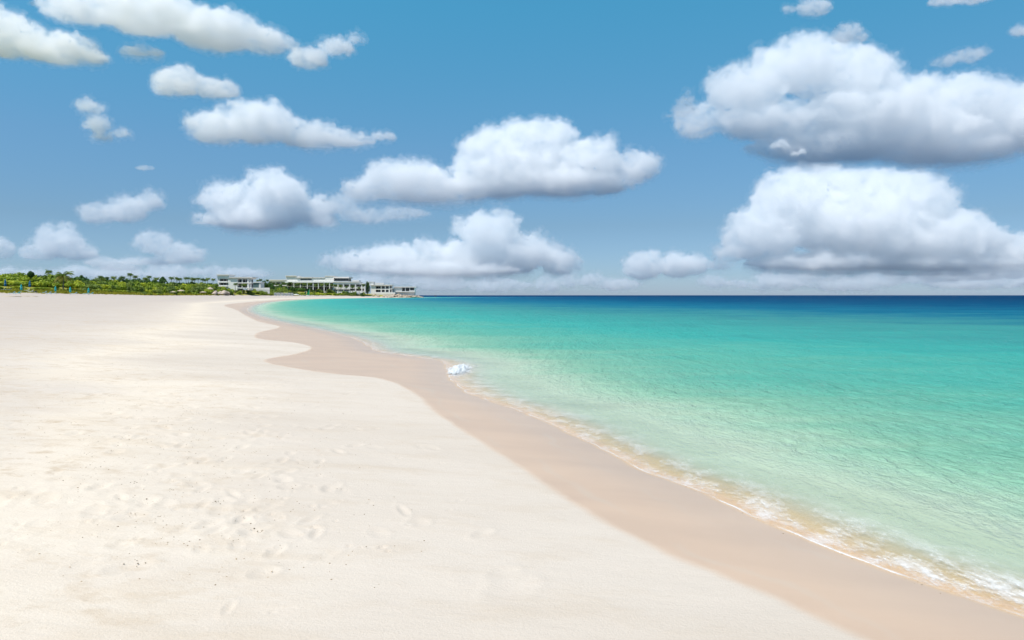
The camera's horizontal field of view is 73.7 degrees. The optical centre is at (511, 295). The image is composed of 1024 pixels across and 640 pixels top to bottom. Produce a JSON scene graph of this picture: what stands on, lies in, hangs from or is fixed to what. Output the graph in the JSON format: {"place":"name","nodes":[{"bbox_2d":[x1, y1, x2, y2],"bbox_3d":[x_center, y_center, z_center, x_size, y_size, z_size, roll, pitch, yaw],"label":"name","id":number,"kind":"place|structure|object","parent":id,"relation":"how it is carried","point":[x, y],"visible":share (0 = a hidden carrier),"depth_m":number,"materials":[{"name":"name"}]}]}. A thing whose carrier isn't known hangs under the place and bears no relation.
{"place":"outdoors","nodes":[
{"label":"outdoors","id":0,"kind":"place"},
{"bbox_2d":[0,285,1023,639],"bbox_3d":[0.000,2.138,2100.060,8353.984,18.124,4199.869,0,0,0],"label":"sand beach","id":1,"kind":"structure","parent":0,"point":[520,513],"depth_m":6.22,"materials":[{"name":"beige sand"}]},
{"bbox_2d":[0,281,12,285],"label":"shrub","id":2,"kind":"object","parent":1,"relation":"on","point":[8,283],"visible":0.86,"depth_m":247.55,"materials":[{"name":"green plant"}]},
{"bbox_2d":[0,277,16,280],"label":"shrub","id":3,"kind":"object","parent":1,"relation":"on","point":[7,278],"visible":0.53,"depth_m":257.34,"materials":[{"name":"green plant"}]},
{"bbox_2d":[9,272,24,276],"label":"shrub","id":4,"kind":"object","parent":1,"relation":"on","point":[20,274],"visible":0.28,"depth_m":279.06,"materials":[{"name":"green plant"}]},
{"bbox_2d":[17,277,32,281],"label":"shrub","id":5,"kind":"object","parent":1,"relation":"on","point":[28,279],"visible":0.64,"depth_m":263.93,"materials":[{"name":"green plant"}]},
{"bbox_2d":[21,281,28,286],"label":"shrub","id":6,"kind":"object","parent":1,"relation":"on","point":[24,283],"visible":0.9,"depth_m":253.83,"materials":[{"name":"green plant"}]},
{"bbox_2d":[27,271,34,281],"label":"broadleaf tree","id":7,"kind":"object","parent":1,"relation":"on","point":[30,274],"visible":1,"depth_m":267.49,"materials":[{"name":"green plant"}]},
{"bbox_2d":[26,281,42,286],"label":"shrub","id":8,"kind":"object","parent":1,"relation":"on","point":[37,284],"visible":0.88,"depth_m":256.85,"materials":[{"name":"green plant"}]},
{"bbox_2d":[31,277,44,282],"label":"shrub","id":9,"kind":"object","parent":1,"relation":"on","point":[38,279],"visible":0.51,"depth_m":270.13,"materials":[{"name":"green plant"}]},
{"bbox_2d":[40,281,51,286],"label":"shrub","id":10,"kind":"object","parent":1,"relation":"on","point":[45,283],"visible":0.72,"depth_m":262.66,"materials":[{"name":"green plant"}]},
{"bbox_2d":[40,274,55,279],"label":"shrub","id":11,"kind":"object","parent":1,"relation":"on","point":[50,275],"visible":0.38,"depth_m":284.50,"materials":[{"name":"green plant"}]},
{"bbox_2d":[49,283,59,287],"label":"shrub","id":12,"kind":"object","parent":1,"relation":"on","point":[53,285],"visible":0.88,"depth_m":264.13,"materials":[{"name":"green plant"}]},
{"bbox_2d":[53,271,73,289],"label":"coconut palm","id":13,"kind":"object","parent":1,"relation":"on","point":[63,275],"visible":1,"depth_m":261.66,"materials":[{"name":"green plant"}]},
{"bbox_2d":[60,283,70,287],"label":"shrub","id":14,"kind":"object","parent":1,"relation":"on","point":[66,285],"visible":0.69,"depth_m":272.89,"materials":[{"name":"green plant"}]},
{"bbox_2d":[66,283,81,287],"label":"shrub","id":15,"kind":"object","parent":1,"relation":"on","point":[77,285],"visible":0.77,"depth_m":274.69,"materials":[{"name":"green plant"}]},
{"bbox_2d":[67,276,82,281],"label":"shrub","id":16,"kind":"object","parent":1,"relation":"on","point":[77,277],"visible":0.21,"depth_m":296.84,"materials":[{"name":"green plant"}]},
{"bbox_2d":[84,285,93,288],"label":"shrub","id":17,"kind":"object","parent":1,"relation":"on","point":[90,286],"visible":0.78,"depth_m":281.76,"materials":[{"name":"green plant"}]},
{"bbox_2d":[86,283,101,288],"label":"shrub","id":18,"kind":"object","parent":1,"relation":"on","point":[97,286],"visible":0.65,"depth_m":286.32,"materials":[{"name":"green plant"}]},
{"bbox_2d":[101,284,111,288],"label":"shrub","id":19,"kind":"object","parent":1,"relation":"on","point":[104,286],"visible":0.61,"depth_m":296.23,"materials":[{"name":"green plant"}]},
{"bbox_2d":[0,287,221,295],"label":"dune grass","id":20,"kind":"structure","parent":1,"relation":"on","point":[66,291],"depth_m":266.04,"materials":[{"name":"green plant"}]},
{"bbox_2d":[106,281,117,284],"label":"shrub","id":21,"kind":"object","parent":1,"relation":"on","point":[112,282],"visible":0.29,"depth_m":311.14,"materials":[{"name":"green plant"}]},
{"bbox_2d":[119,284,126,289],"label":"shrub","id":22,"kind":"object","parent":1,"relation":"on","point":[123,286],"visible":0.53,"depth_m":314.32,"materials":[{"name":"green plant"}]},
{"bbox_2d":[126,285,135,290],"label":"shrub","id":23,"kind":"object","parent":1,"relation":"on","point":[130,288],"visible":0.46,"depth_m":322.30,"materials":[{"name":"green plant"}]},
{"bbox_2d":[128,285,140,291],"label":"shrub","id":24,"kind":"object","parent":1,"relation":"on","point":[136,287],"visible":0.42,"depth_m":328.33,"materials":[{"name":"green plant"}]},
{"bbox_2d":[133,280,141,285],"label":"shrub","id":25,"kind":"object","parent":1,"relation":"on","point":[137,284],"visible":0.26,"depth_m":339.62,"materials":[{"name":"green plant"}]},
{"bbox_2d":[152,289,161,293],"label":"shrub","id":26,"kind":"object","parent":1,"relation":"on","point":[158,291],"visible":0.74,"depth_m":347.78,"materials":[{"name":"green plant"}]},
{"bbox_2d":[165,286,175,290],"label":"shrub","id":27,"kind":"object","parent":1,"relation":"on","point":[172,287],"visible":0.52,"depth_m":378.63,"materials":[{"name":"green plant"}]},
{"bbox_2d":[180,285,190,289],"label":"shrub","id":28,"kind":"object","parent":1,"relation":"on","point":[187,287],"visible":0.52,"depth_m":404.28,"materials":[{"name":"green plant"}]},
{"bbox_2d":[204,288,210,293],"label":"shrub","id":29,"kind":"object","parent":1,"relation":"on","point":[207,290],"visible":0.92,"depth_m":423.76,"materials":[{"name":"green plant"}]},
{"bbox_2d":[216,274,257,289],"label":"white villa","id":30,"kind":"object","parent":1,"relation":"on","point":[227,281],"visible":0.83,"depth_m":474.40,"materials":[{"name":"paint"}]},
{"bbox_2d":[253,282,269,293],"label":"glazed pavilion","id":31,"kind":"structure","parent":1,"relation":"on","point":[258,286],"depth_m":499.50,"materials":[{"name":"paint"}]},
{"bbox_2d":[253,283,258,287],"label":"window","id":32,"kind":"structure","parent":31,"relation":"in","point":[255,285],"depth_m":500.10,"materials":[{"name":"glass"}]},
{"bbox_2d":[290,287,298,291],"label":"shrub","id":33,"kind":"object","parent":1,"relation":"on","point":[294,289],"visible":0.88,"depth_m":575.78,"materials":[{"name":"green plant"}]},
{"bbox_2d":[269,276,352,292],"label":"hotel","id":34,"kind":"structure","parent":1,"relation":"on","point":[313,280],"depth_m":640.20,"materials":[{"name":"paint"}]},
{"bbox_2d":[334,278,347,280],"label":"window","id":35,"kind":"structure","parent":34,"relation":"in","point":[335,279],"depth_m":641.35,"materials":[{"name":"glass"}]},
{"bbox_2d":[332,280,366,294],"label":"terraced wing","id":36,"kind":"structure","parent":1,"relation":"on","point":[356,283],"depth_m":634.10,"materials":[{"name":"white paint"}]},
{"bbox_2d":[366,281,369,295],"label":"broadleaf tree","id":37,"kind":"object","parent":1,"relation":"on","point":[367,288],"visible":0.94,"depth_m":638.98,"materials":[{"name":"green plant"}]},
{"bbox_2d":[369,282,394,295],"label":"two storey villa","id":38,"kind":"object","parent":1,"relation":"on","point":[380,289],"visible":0.98,"depth_m":658.25,"materials":[{"name":"paint"}]},
{"bbox_2d":[393,287,417,295],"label":"flat roofed villa","id":39,"kind":"object","parent":1,"relation":"on","point":[405,290],"visible":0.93,"depth_m":663.40,"materials":[{"name":"paint"}]},
{"bbox_2d":[0,309,940,593],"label":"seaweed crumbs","id":40,"kind":"object","parent":1,"relation":"on","point":[188,451],"visible":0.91,"depth_m":6.89,"materials":[{"name":"brown plant"}]},
{"bbox_2d":[0,0,1023,294],"label":"sky","id":41,"kind":"structure","parent":0,"point":[436,147],"materials":[{"name":"blue"}]},
{"bbox_2d":[255,295,1023,600],"bbox_3d":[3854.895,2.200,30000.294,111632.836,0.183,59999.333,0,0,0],"label":"sea","id":42,"kind":"structure","parent":0,"point":[911,407],"depth_m":19.23,"materials":[{"name":"liquid"}]},
{"bbox_2d":[448,363,468,374],"bbox_3d":[-1.545,2.163,20.100,0.823,0.222,3.690,0,0,4],"label":"foam patch","id":43,"kind":"object","parent":42,"relation":"on","point":[459,368],"visible":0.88,"depth_m":19.57,"materials":[{"name":"white liquid"}]}
]}

